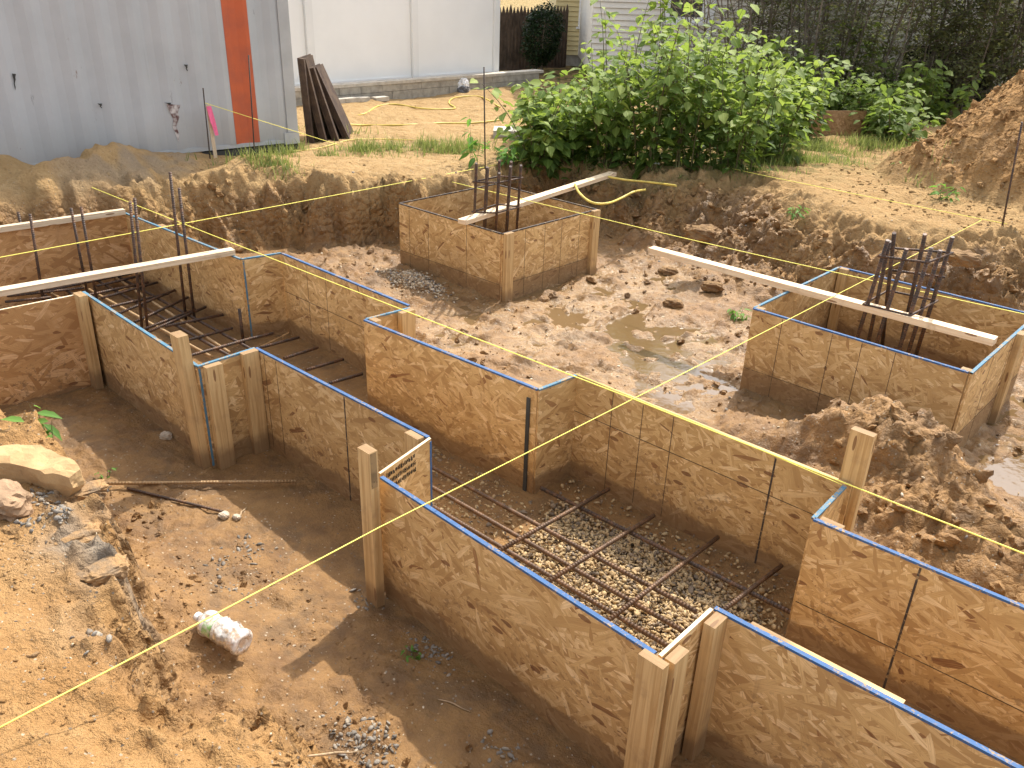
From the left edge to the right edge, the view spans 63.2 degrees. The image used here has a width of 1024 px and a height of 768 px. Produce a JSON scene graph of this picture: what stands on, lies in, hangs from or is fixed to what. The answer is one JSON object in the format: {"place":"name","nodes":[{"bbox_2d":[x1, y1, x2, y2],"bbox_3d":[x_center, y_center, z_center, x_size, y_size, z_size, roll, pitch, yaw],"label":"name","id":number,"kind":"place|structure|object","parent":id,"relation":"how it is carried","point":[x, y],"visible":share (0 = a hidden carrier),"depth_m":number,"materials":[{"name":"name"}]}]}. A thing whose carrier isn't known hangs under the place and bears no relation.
{"place":"outdoors","nodes":[
{"label":"outdoors","id":0,"kind":"place"},
{"bbox_2d":[432,446,531,536],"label":"strip gravel","id":1,"kind":"structure","parent":0,"point":[450,502],"depth_m":4.25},
{"bbox_2d":[0,0,1023,767],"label":"ground","id":2,"kind":"structure","parent":0,"point":[306,518],"depth_m":4.33,"materials":[{"name":"soil"}]},
{"bbox_2d":[0,479,33,521],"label":"rock","id":3,"kind":"object","parent":2,"relation":"on","point":[15,499],"visible":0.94,"depth_m":2.96,"materials":[{"name":"brown stone"}]},
{"bbox_2d":[1,404,61,440],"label":"weed","id":4,"kind":"object","parent":2,"relation":"on","point":[52,429],"visible":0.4,"depth_m":3.56,"materials":[{"name":"green plant"}]},
{"bbox_2d":[0,444,84,496],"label":"rock","id":5,"kind":"object","parent":2,"relation":"on","point":[48,470],"visible":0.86,"depth_m":3.12,"materials":[{"name":"beige stone"}]},
{"bbox_2d":[0,291,103,408],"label":"form board","id":6,"kind":"object","parent":2,"relation":"on","point":[48,348],"visible":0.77,"depth_m":4.99,"materials":[{"name":"wood"}]},
{"bbox_2d":[0,215,135,308],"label":"form board","id":7,"kind":"object","parent":2,"relation":"on","point":[111,252],"visible":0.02,"depth_m":6.46,"materials":[{"name":"wood"}]},
{"bbox_2d":[0,208,125,232],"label":"plank","id":8,"kind":"object","parent":7,"relation":"on","point":[55,221],"visible":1,"depth_m":6.32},
{"bbox_2d":[48,520,102,544],"bbox_3d":[-1.554,0.549,2.942,0.176,0.088,0.211,24,34,38],"label":"rock","id":9,"kind":"object","parent":2,"relation":"on","point":[82,535],"visible":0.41,"depth_m":2.91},
{"bbox_2d":[70,479,108,502],"bbox_3d":[-1.610,0.420,3.163,0.153,0.076,0.105,-17,32,-34],"label":"clay lump","id":10,"kind":"object","parent":2,"relation":"on","point":[99,487],"visible":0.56,"depth_m":3.14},
{"bbox_2d":[76,553,129,586],"bbox_3d":[-1.338,0.623,2.741,0.120,0.076,0.169,24,34,38],"label":"rock","id":11,"kind":"object","parent":2,"relation":"on","point":[102,571],"visible":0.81,"depth_m":2.71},
{"bbox_2d":[5,172,251,357],"bbox_3d":[-2.737,-0.901,5.766,3.380,1.081,1.056,24,34,38],"label":"rebar mat","id":12,"kind":"object","parent":2,"relation":"on","point":[145,299],"visible":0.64,"depth_m":6.04,"materials":[{"name":"metal"}]},
{"bbox_2d":[83,291,210,469],"bbox_3d":[-2.122,-0.108,4.698,1.432,0.794,0.078,25,34,38],"label":"form board","id":13,"kind":"object","parent":2,"relation":"on","point":[152,378],"visible":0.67,"depth_m":4.64,"materials":[{"name":"blue paint"}]},
{"bbox_2d":[0,0,299,164],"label":"shipping container","id":14,"kind":"object","parent":2,"relation":"on","point":[78,78],"visible":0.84,"depth_m":7.84,"materials":[{"name":"metal"}]},
{"bbox_2d":[125,212,249,337],"bbox_3d":[-2.483,-0.843,6.354,1.649,0.634,0.056,22,33,36],"label":"form board","id":15,"kind":"object","parent":2,"relation":"on","point":[218,287],"visible":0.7,"depth_m":6.22,"materials":[{"name":"blue paint"}]},
{"bbox_2d":[0,247,235,296],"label":"plank","id":16,"kind":"object","parent":15,"relation":"on","point":[96,274],"visible":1,"depth_m":5.30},
{"bbox_2d":[106,480,296,484],"bbox_3d":[-1.584,0.500,4.229,0.953,0.044,0.016,-1,26,-7],"label":"loose rebar","id":17,"kind":"object","parent":2,"relation":"on","point":[198,482],"visible":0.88,"depth_m":4.22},
{"bbox_2d":[205,105,218,157],"bbox_3d":[-2.984,-2.467,8.340,0.059,0.634,0.092,24,34,38],"label":"survey stake","id":18,"kind":"object","parent":2,"relation":"on","point":[211,121],"visible":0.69,"depth_m":8.30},
{"bbox_2d":[0,410,427,767],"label":"crumbs","id":19,"kind":"object","parent":2,"relation":"on","point":[59,690],"visible":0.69,"depth_m":2.75,"materials":[{"name":"soil"}]},
{"bbox_2d":[193,610,252,654],"bbox_3d":[-1.090,0.916,3.103,0.264,0.100,0.110,17,30,28],"label":"plastic bottle","id":20,"kind":"object","parent":2,"relation":"on","point":[231,636],"visible":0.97,"depth_m":3.06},
{"bbox_2d":[196,347,269,469],"bbox_3d":[-1.460,0.149,4.401,0.058,0.634,0.331,23,33,36],"label":"form board","id":21,"kind":"object","parent":2,"relation":"on","point":[232,396],"visible":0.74,"depth_m":4.37,"materials":[{"name":"blue paint"}]},
{"bbox_2d":[0,415,477,767],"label":"clods","id":22,"kind":"object","parent":2,"relation":"on","point":[16,532],"visible":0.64,"depth_m":3.08,"materials":[{"name":"soil"}]},
{"bbox_2d":[238,252,288,343],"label":"form board","id":23,"kind":"object","parent":2,"relation":"on","point":[263,277],"visible":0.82,"depth_m":5.91,"materials":[{"name":"blue paint"}]},
{"bbox_2d":[13,486,523,767],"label":"grey chips","id":24,"kind":"object","parent":2,"relation":"on","point":[352,733],"visible":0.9,"depth_m":2.91,"materials":[{"name":"gravel"}]},
{"bbox_2d":[203,332,362,384],"bbox_3d":[-1.195,0.013,5.106,1.854,0.035,0.692,24,34,38],"label":"rebar mat","id":25,"kind":"object","parent":2,"relation":"on","point":[306,351],"visible":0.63,"depth_m":5.47,"materials":[{"name":"metal"}]},
{"bbox_2d":[0,410,596,767],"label":"pebbles","id":26,"kind":"object","parent":2,"relation":"on","point":[65,502],"visible":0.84,"depth_m":3.03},
{"bbox_2d":[297,54,318,142],"bbox_3d":[-2.272,-3.212,9.417,0.114,0.937,0.559,2,26,0],"label":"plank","id":27,"kind":"object","parent":2,"relation":"on","point":[310,126],"visible":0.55,"depth_m":9.19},
{"bbox_2d":[305,55,330,141],"bbox_3d":[-2.207,-3.242,9.508,0.236,0.929,0.588,2,26,0],"label":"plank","id":28,"kind":"object","parent":2,"relation":"on","point":[322,129],"visible":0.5,"depth_m":9.34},
{"bbox_2d":[309,64,341,140],"bbox_3d":[-2.129,-3.257,9.660,0.295,0.834,0.605,2,26,0],"label":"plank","id":29,"kind":"object","parent":2,"relation":"on","point":[334,132],"visible":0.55,"depth_m":9.45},
{"bbox_2d":[315,64,353,138],"bbox_3d":[-2.118,-3.340,9.877,0.405,0.844,0.612,0,26,-5],"label":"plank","id":30,"kind":"object","parent":2,"relation":"on","point":[338,113],"visible":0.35,"depth_m":9.80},
{"bbox_2d":[255,347,429,505],"bbox_3d":[-0.868,0.303,4.128,1.334,0.633,0.060,24,34,38],"label":"form board","id":31,"kind":"object","parent":2,"relation":"on","point":[321,431],"visible":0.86,"depth_m":4.17,"materials":[{"name":"blue paint"}]},
{"bbox_2d":[281,253,409,371],"bbox_3d":[-1.131,-0.416,5.578,1.385,0.633,0.019,24,34,38],"label":"form board","id":32,"kind":"object","parent":2,"relation":"on","point":[327,316],"visible":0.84,"depth_m":5.65,"materials":[{"name":"blue paint"}]},
{"bbox_2d":[365,307,415,338],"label":"form board","id":33,"kind":"object","parent":2,"relation":"on","point":[402,321],"visible":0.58,"depth_m":4.93,"materials":[{"name":"blue paint"}]},
{"bbox_2d":[288,0,499,85],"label":"vinyl fence","id":34,"kind":"object","parent":2,"relation":"on","point":[342,41],"visible":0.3,"depth_m":13.17,"materials":[{"name":"plastic"}]},
{"bbox_2d":[379,437,432,591],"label":"form board","id":35,"kind":"object","parent":2,"relation":"on","point":[410,471],"visible":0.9,"depth_m":3.54,"materials":[{"name":"blue paint"}]},
{"bbox_2d":[363,264,458,302],"bbox_3d":[-0.867,-0.884,7.045,1.130,0.112,0.457,24,34,38],"label":"gravel spill","id":36,"kind":"object","parent":2,"relation":"on","point":[408,276],"visible":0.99,"depth_m":6.98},
{"bbox_2d":[295,69,543,105],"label":"block wall","id":37,"kind":"structure","parent":2,"relation":"on","point":[409,88],"depth_m":13.50,"materials":[{"name":"concrete"}]},
{"bbox_2d":[363,319,541,493],"bbox_3d":[-0.356,0.102,4.572,1.287,0.633,0.068,22,33,35],"label":"form board","id":38,"kind":"object","parent":2,"relation":"on","point":[481,416],"visible":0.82,"depth_m":4.49,"materials":[{"name":"blue paint"}]},
{"bbox_2d":[459,117,489,168],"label":"weed","id":39,"kind":"object","parent":2,"relation":"on","point":[471,142],"visible":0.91,"depth_m":8.49,"materials":[{"name":"green plant"}]},
{"bbox_2d":[483,67,485,169],"bbox_3d":[-0.274,-2.492,8.369,0.051,1.312,0.014,-7,27,-17],"label":"rebar stake","id":40,"kind":"object","parent":2,"relation":"on","point":[484,120],"visible":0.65,"depth_m":8.31,"materials":[{"name":"metal"}]},
{"bbox_2d":[0,144,601,257],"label":"mason line","id":41,"kind":"object","parent":40,"relation":"attached to","point":[219,216],"visible":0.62,"depth_m":6.46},
{"bbox_2d":[0,220,980,727],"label":"mason line","id":42,"kind":"object","parent":2,"relation":"on","point":[384,524],"visible":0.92,"depth_m":2.82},
{"bbox_2d":[471,159,523,231],"bbox_3d":[-0.135,-1.432,7.121,0.424,1.113,1.046,1,26,-2],"label":"rebar cage","id":43,"kind":"object","parent":2,"relation":"on","point":[498,182],"visible":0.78,"depth_m":6.76,"materials":[{"name":"metal"}]},
{"bbox_2d":[399,184,600,301],"bbox_3d":[-0.116,-1.260,7.373,1.304,0.639,1.201,24,34,38],"label":"form box","id":44,"kind":"object","parent":2,"relation":"on","point":[542,247],"visible":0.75,"depth_m":7.05,"materials":[{"name":"wood"}]},
{"bbox_2d":[458,171,616,224],"bbox_3d":[0.315,-1.724,7.578,0.085,0.036,2.482,19,31,30],"label":"plank","id":45,"kind":"object","parent":44,"relation":"on","point":[470,219],"visible":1,"depth_m":7.47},
{"bbox_2d":[487,134,523,170],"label":"weed","id":46,"kind":"object","parent":2,"relation":"on","point":[504,154],"visible":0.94,"depth_m":8.62,"materials":[{"name":"green plant"}]},
{"bbox_2d":[357,444,668,767],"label":"form board","id":47,"kind":"object","parent":2,"relation":"on","point":[591,682],"visible":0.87,"depth_m":2.95,"materials":[{"name":"blue paint"}]},
{"bbox_2d":[470,78,597,179],"bbox_3d":[0.207,-2.669,8.773,1.261,1.020,1.189,24,34,38],"label":"knotweed shrub","id":48,"kind":"object","parent":2,"relation":"on","point":[547,147],"visible":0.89,"depth_m":8.69,"materials":[{"name":"green plant"}]},
{"bbox_2d":[499,4,568,69],"bbox_3d":[0.415,-7.348,17.675,0.066,1.311,2.295,24,34,38],"label":"picket fence","id":49,"kind":"object","parent":2,"relation":"on","point":[510,45],"visible":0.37,"depth_m":17.37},
{"bbox_2d":[518,0,565,74],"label":"yew bush","id":50,"kind":"object","parent":2,"relation":"on","point":[548,53],"visible":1,"depth_m":16.63,"materials":[{"name":"green plant"}]},
{"bbox_2d":[533,374,576,493],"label":"form board","id":51,"kind":"object","parent":2,"relation":"on","point":[555,415],"visible":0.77,"depth_m":4.24,"materials":[{"name":"blue paint"}]},
{"bbox_2d":[507,63,603,141],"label":"knotweed shrub","id":52,"kind":"object","parent":2,"relation":"on","point":[550,76],"visible":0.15,"depth_m":9.70,"materials":[{"name":"green plant"}]},
{"bbox_2d":[92,187,1023,553],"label":"mason line","id":53,"kind":"object","parent":2,"relation":"on","point":[624,395],"visible":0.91,"depth_m":3.79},
{"bbox_2d":[509,72,619,167],"bbox_3d":[0.629,-2.860,9.135,1.120,1.086,1.174,24,34,38],"label":"knotweed shrub","id":54,"kind":"object","parent":2,"relation":"on","point":[550,103],"visible":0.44,"depth_m":8.92,"materials":[{"name":"green plant"}]},
{"bbox_2d":[549,0,583,66],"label":"house","id":55,"kind":"structure","parent":2,"relation":"on","point":[572,56],"depth_m":18.60,"materials":[{"name":"yellow"}]},
{"bbox_2d":[185,123,953,187],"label":"grass","id":56,"kind":"structure","parent":2,"relation":"on","point":[361,147],"depth_m":9.29,"materials":[{"name":"plant"}]},
{"bbox_2d":[144,171,1023,598],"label":"bank clods","id":57,"kind":"object","parent":2,"relation":"on","point":[948,541],"visible":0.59,"depth_m":6.45,"materials":[{"name":"soil"}]},
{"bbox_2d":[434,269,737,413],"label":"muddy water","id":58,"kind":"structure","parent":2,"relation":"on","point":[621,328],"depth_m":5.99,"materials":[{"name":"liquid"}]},
{"bbox_2d":[552,42,655,172],"bbox_3d":[1.023,-2.881,8.850,1.072,1.359,0.947,-12,29,-27],"label":"knotweed shrub","id":59,"kind":"object","parent":2,"relation":"on","point":[610,137],"visible":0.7,"depth_m":8.75,"materials":[{"name":"green plant"}]},
{"bbox_2d":[220,160,1023,585],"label":"pit crumbs","id":60,"kind":"object","parent":2,"relation":"on","point":[838,442],"visible":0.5,"depth_m":6.80,"materials":[{"name":"soil"}]},
{"bbox_2d":[578,0,666,134],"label":"knotweed shrub","id":61,"kind":"object","parent":2,"relation":"on","point":[610,42],"visible":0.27,"depth_m":9.93,"materials":[{"name":"green plant"}]},
{"bbox_2d":[596,15,697,179],"bbox_3d":[1.398,-2.934,8.645,1.087,1.616,1.253,24,34,38],"label":"knotweed shrub","id":62,"kind":"object","parent":2,"relation":"on","point":[652,154],"visible":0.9,"depth_m":8.58,"materials":[{"name":"green plant"}]},
{"bbox_2d":[296,157,1023,565],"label":"pit pebbles","id":63,"kind":"object","parent":2,"relation":"on","point":[710,343],"visible":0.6,"depth_m":6.18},
{"bbox_2d":[325,174,1023,571],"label":"floor clods","id":64,"kind":"object","parent":2,"relation":"on","point":[681,340],"visible":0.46,"depth_m":6.21,"materials":[{"name":"soil"}]},
{"bbox_2d":[634,0,726,140],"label":"knotweed shrub","id":65,"kind":"object","parent":2,"relation":"on","point":[662,19],"visible":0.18,"depth_m":9.81,"materials":[{"name":"green plant"}]},
{"bbox_2d":[654,608,727,767],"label":"form board","id":66,"kind":"object","parent":2,"relation":"on","point":[691,654],"visible":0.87,"depth_m":2.65,"materials":[{"name":"blue paint"}]},
{"bbox_2d":[639,0,759,171],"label":"knotweed shrub","id":67,"kind":"object","parent":2,"relation":"on","point":[678,152],"visible":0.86,"depth_m":8.59,"materials":[{"name":"green plant"}]},
{"bbox_2d":[683,224,717,241],"bbox_3d":[1.635,-1.310,7.212,0.306,0.148,0.215,9,27,14],"label":"soil clod","id":68,"kind":"object","parent":2,"relation":"on","point":[704,232],"visible":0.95,"depth_m":7.15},
{"bbox_2d":[649,0,752,97],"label":"sapling","id":69,"kind":"object","parent":2,"relation":"on","point":[704,18],"visible":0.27,"depth_m":12.55,"materials":[{"name":"green plant"}]},
{"bbox_2d":[570,374,876,579],"bbox_3d":[0.870,0.359,3.877,1.459,0.859,0.063,24,33,37],"label":"form board","id":70,"kind":"object","parent":2,"relation":"on","point":[756,506],"visible":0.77,"depth_m":3.85,"materials":[{"name":"wood"}]},
{"bbox_2d":[686,20,767,139],"bbox_3d":[2.656,-3.761,10.532,0.971,1.568,1.215,24,34,38],"label":"knotweed shrub","id":71,"kind":"object","parent":2,"relation":"on","point":[747,50],"visible":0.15,"depth_m":10.40,"materials":[{"name":"green plant"}]},
{"bbox_2d":[667,42,804,173],"bbox_3d":[2.395,-2.832,8.697,1.219,1.379,1.160,24,34,38],"label":"knotweed shrub","id":72,"kind":"object","parent":2,"relation":"on","point":[736,125],"visible":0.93,"depth_m":8.62,"materials":[{"name":"green plant"}]},
{"bbox_2d":[453,182,1022,313],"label":"mason line","id":73,"kind":"object","parent":2,"relation":"on","point":[752,253],"visible":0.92,"depth_m":6.02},
{"bbox_2d":[679,0,802,74],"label":"sapling","id":74,"kind":"object","parent":2,"relation":"on","point":[734,19],"visible":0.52,"depth_m":13.04,"materials":[{"name":"green plant"}]},
{"bbox_2d":[717,0,810,91],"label":"sapling","id":75,"kind":"object","parent":2,"relation":"on","point":[760,23],"visible":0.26,"depth_m":14.21,"materials":[{"name":"green plant"}]},
{"bbox_2d":[728,27,803,129],"bbox_3d":[3.341,-4.013,11.215,1.076,1.471,1.066,4,26,4],"label":"knotweed shrub","id":76,"kind":"object","parent":2,"relation":"on","point":[771,49],"visible":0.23,"depth_m":10.99,"materials":[{"name":"green plant"}]},
{"bbox_2d":[717,0,815,77],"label":"sapling","id":77,"kind":"object","parent":2,"relation":"on","point":[770,21],"visible":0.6,"depth_m":13.51,"materials":[{"name":"green plant"}]},
{"bbox_2d":[723,61,833,164],"bbox_3d":[2.861,-3.004,9.438,1.180,1.287,1.086,3,26,2],"label":"knotweed shrub","id":78,"kind":"object","parent":2,"relation":"on","point":[792,124],"visible":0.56,"depth_m":9.24,"materials":[{"name":"green plant"}]},
{"bbox_2d":[751,35,823,90],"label":"shrub","id":79,"kind":"object","parent":2,"relation":"on","point":[787,56],"visible":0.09,"depth_m":13.05,"materials":[{"name":"green plant"}]},
{"bbox_2d":[578,0,1023,89],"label":"house","id":80,"kind":"structure","parent":2,"relation":"on","point":[624,20],"depth_m":15.10,"materials":[{"name":"grey"}]},
{"bbox_2d":[661,0,708,25],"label":"window","id":81,"kind":"structure","parent":80,"relation":"in","point":[680,11],"depth_m":15.02,"materials":[{"name":"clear glass"}]},
{"bbox_2d":[760,55,849,140],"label":"knotweed shrub","id":82,"kind":"object","parent":2,"relation":"on","point":[821,93],"visible":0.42,"depth_m":10.60,"materials":[{"name":"green plant"}]},
{"bbox_2d":[762,0,862,77],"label":"sapling","id":83,"kind":"object","parent":2,"relation":"on","point":[808,25],"visible":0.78,"depth_m":13.27,"materials":[{"name":"green plant"}]},
{"bbox_2d":[785,485,846,636],"bbox_3d":[1.229,0.740,3.380,0.017,0.633,0.309,22,33,36],"label":"form board","id":84,"kind":"object","parent":2,"relation":"on","point":[830,508],"visible":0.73,"depth_m":3.28,"materials":[{"name":"blue paint"}]},
{"bbox_2d":[784,111,866,136],"bbox_3d":[4.166,-3.432,11.056,1.236,0.366,0.168,-4,27,-12],"label":"plywood sheet","id":85,"kind":"object","parent":2,"relation":"on","point":[843,121],"visible":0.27,"depth_m":11.10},
{"bbox_2d":[777,0,906,96],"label":"sapling","id":86,"kind":"object","parent":2,"relation":"on","point":[855,54],"visible":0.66,"depth_m":13.32,"materials":[{"name":"green plant"}]},
{"bbox_2d":[804,55,879,111],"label":"shrub","id":87,"kind":"object","parent":2,"relation":"on","point":[842,98],"visible":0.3,"depth_m":11.64,"materials":[{"name":"green plant"}]},
{"bbox_2d":[795,0,900,90],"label":"sapling","id":88,"kind":"object","parent":2,"relation":"on","point":[840,39],"visible":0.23,"depth_m":14.54,"materials":[{"name":"green plant"}]},
{"bbox_2d":[690,70,1023,267],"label":"heap crumbs","id":89,"kind":"object","parent":2,"relation":"on","point":[975,196],"visible":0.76,"depth_m":7.92,"materials":[{"name":"soil"}]},
{"bbox_2d":[819,18,894,104],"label":"shrub","id":90,"kind":"object","parent":2,"relation":"on","point":[859,52],"visible":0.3,"depth_m":13.67,"materials":[{"name":"green plant"}]},
{"bbox_2d":[704,606,1023,767],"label":"form board","id":91,"kind":"object","parent":2,"relation":"on","point":[778,701],"visible":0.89,"depth_m":2.54,"materials":[{"name":"blue paint"}]},
{"bbox_2d":[739,266,1023,447],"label":"form box","id":92,"kind":"object","parent":2,"relation":"on","point":[817,358],"visible":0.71,"depth_m":5.08,"materials":[{"name":"blue paint"}]},
{"bbox_2d":[648,246,997,345],"bbox_3d":[1.882,-0.618,5.424,2.348,0.040,0.075,24,33,37],"label":"plank","id":93,"kind":"object","parent":92,"relation":"on","point":[940,326],"visible":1,"depth_m":5.29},
{"bbox_2d":[852,42,913,112],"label":"shrub","id":94,"kind":"object","parent":2,"relation":"on","point":[880,63],"visible":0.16,"depth_m":13.29,"materials":[{"name":"green plant"}]},
{"bbox_2d":[840,65,926,130],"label":"shrub","id":95,"kind":"object","parent":2,"relation":"on","point":[886,92],"visible":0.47,"depth_m":11.40,"materials":[{"name":"green plant"}]},
{"bbox_2d":[849,85,945,143],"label":"shrub","id":96,"kind":"object","parent":2,"relation":"on","point":[894,125],"visible":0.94,"depth_m":10.78,"materials":[{"name":"green plant"}]},
{"bbox_2d":[825,0,970,107],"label":"sapling","id":97,"kind":"object","parent":2,"relation":"on","point":[891,48],"visible":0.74,"depth_m":13.12,"materials":[{"name":"green plant"}]},
{"bbox_2d":[786,516,1023,762],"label":"form board","id":98,"kind":"object","parent":2,"relation":"on","point":[942,645],"visible":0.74,"depth_m":3.00,"materials":[{"name":"blue paint"}]},
{"bbox_2d":[856,231,954,355],"bbox_3d":[2.489,-0.463,5.324,0.419,1.113,0.863,24,34,38],"label":"rebar cage","id":99,"kind":"object","parent":2,"relation":"on","point":[884,256],"visible":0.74,"depth_m":5.07,"materials":[{"name":"metal"}]},
{"bbox_2d":[895,59,995,124],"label":"shrub","id":100,"kind":"object","parent":2,"relation":"on","point":[930,81],"visible":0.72,"depth_m":12.31,"materials":[{"name":"green plant"}]},
{"bbox_2d":[884,0,1009,105],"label":"sapling","id":101,"kind":"object","parent":2,"relation":"on","point":[946,4],"visible":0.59,"depth_m":13.15,"materials":[{"name":"green plant"}]},
{"bbox_2d":[899,43,998,106],"bbox_3d":[7.398,-5.223,14.172,1.676,1.061,0.100,0,26,-5],"label":"board fence","id":102,"kind":"object","parent":2,"relation":"on","point":[979,85],"visible":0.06,"depth_m":14.06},
{"bbox_2d":[893,69,1023,188],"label":"heap clods","id":103,"kind":"object","parent":2,"relation":"on","point":[949,177],"visible":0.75,"depth_m":8.30,"materials":[{"name":"soil"}]},
{"bbox_2d":[947,249,981,267],"bbox_3d":[3.271,-0.906,6.034,0.242,0.123,0.194,11,27,17],"label":"soil clod","id":104,"kind":"object","parent":2,"relation":"on","point":[965,258],"visible":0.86,"depth_m":5.97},
{"bbox_2d":[908,0,1023,113],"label":"sapling","id":105,"kind":"object","parent":2,"relation":"on","point":[977,71],"visible":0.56,"depth_m":13.13,"materials":[{"name":"green plant"}]},
{"bbox_2d":[942,0,1023,99],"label":"sapling","id":106,"kind":"object","parent":2,"relation":"on","point":[1008,49],"visible":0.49,"depth_m":13.50,"materials":[{"name":"green plant"}]},
{"bbox_2d":[978,393,1023,501],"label":"puddle","id":107,"kind":"object","parent":2,"relation":"on","point":[1008,476],"depth_m":4.67,"materials":[{"name":"liquid"}]},
{"bbox_2d":[484,480,792,751],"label":"pea gravel","id":108,"kind":"structure","parent":0,"point":[649,564],"depth_m":3.71,"materials":[{"name":"gravel"}]},
{"bbox_2d":[432,465,790,647],"bbox_3d":[0.164,0.599,4.003,3.651,0.035,0.829,24,34,38],"label":"rebar mat","id":109,"kind":"object","parent":108,"relation":"on","point":[643,593],"visible":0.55,"depth_m":3.66,"materials":[{"name":"metal"}]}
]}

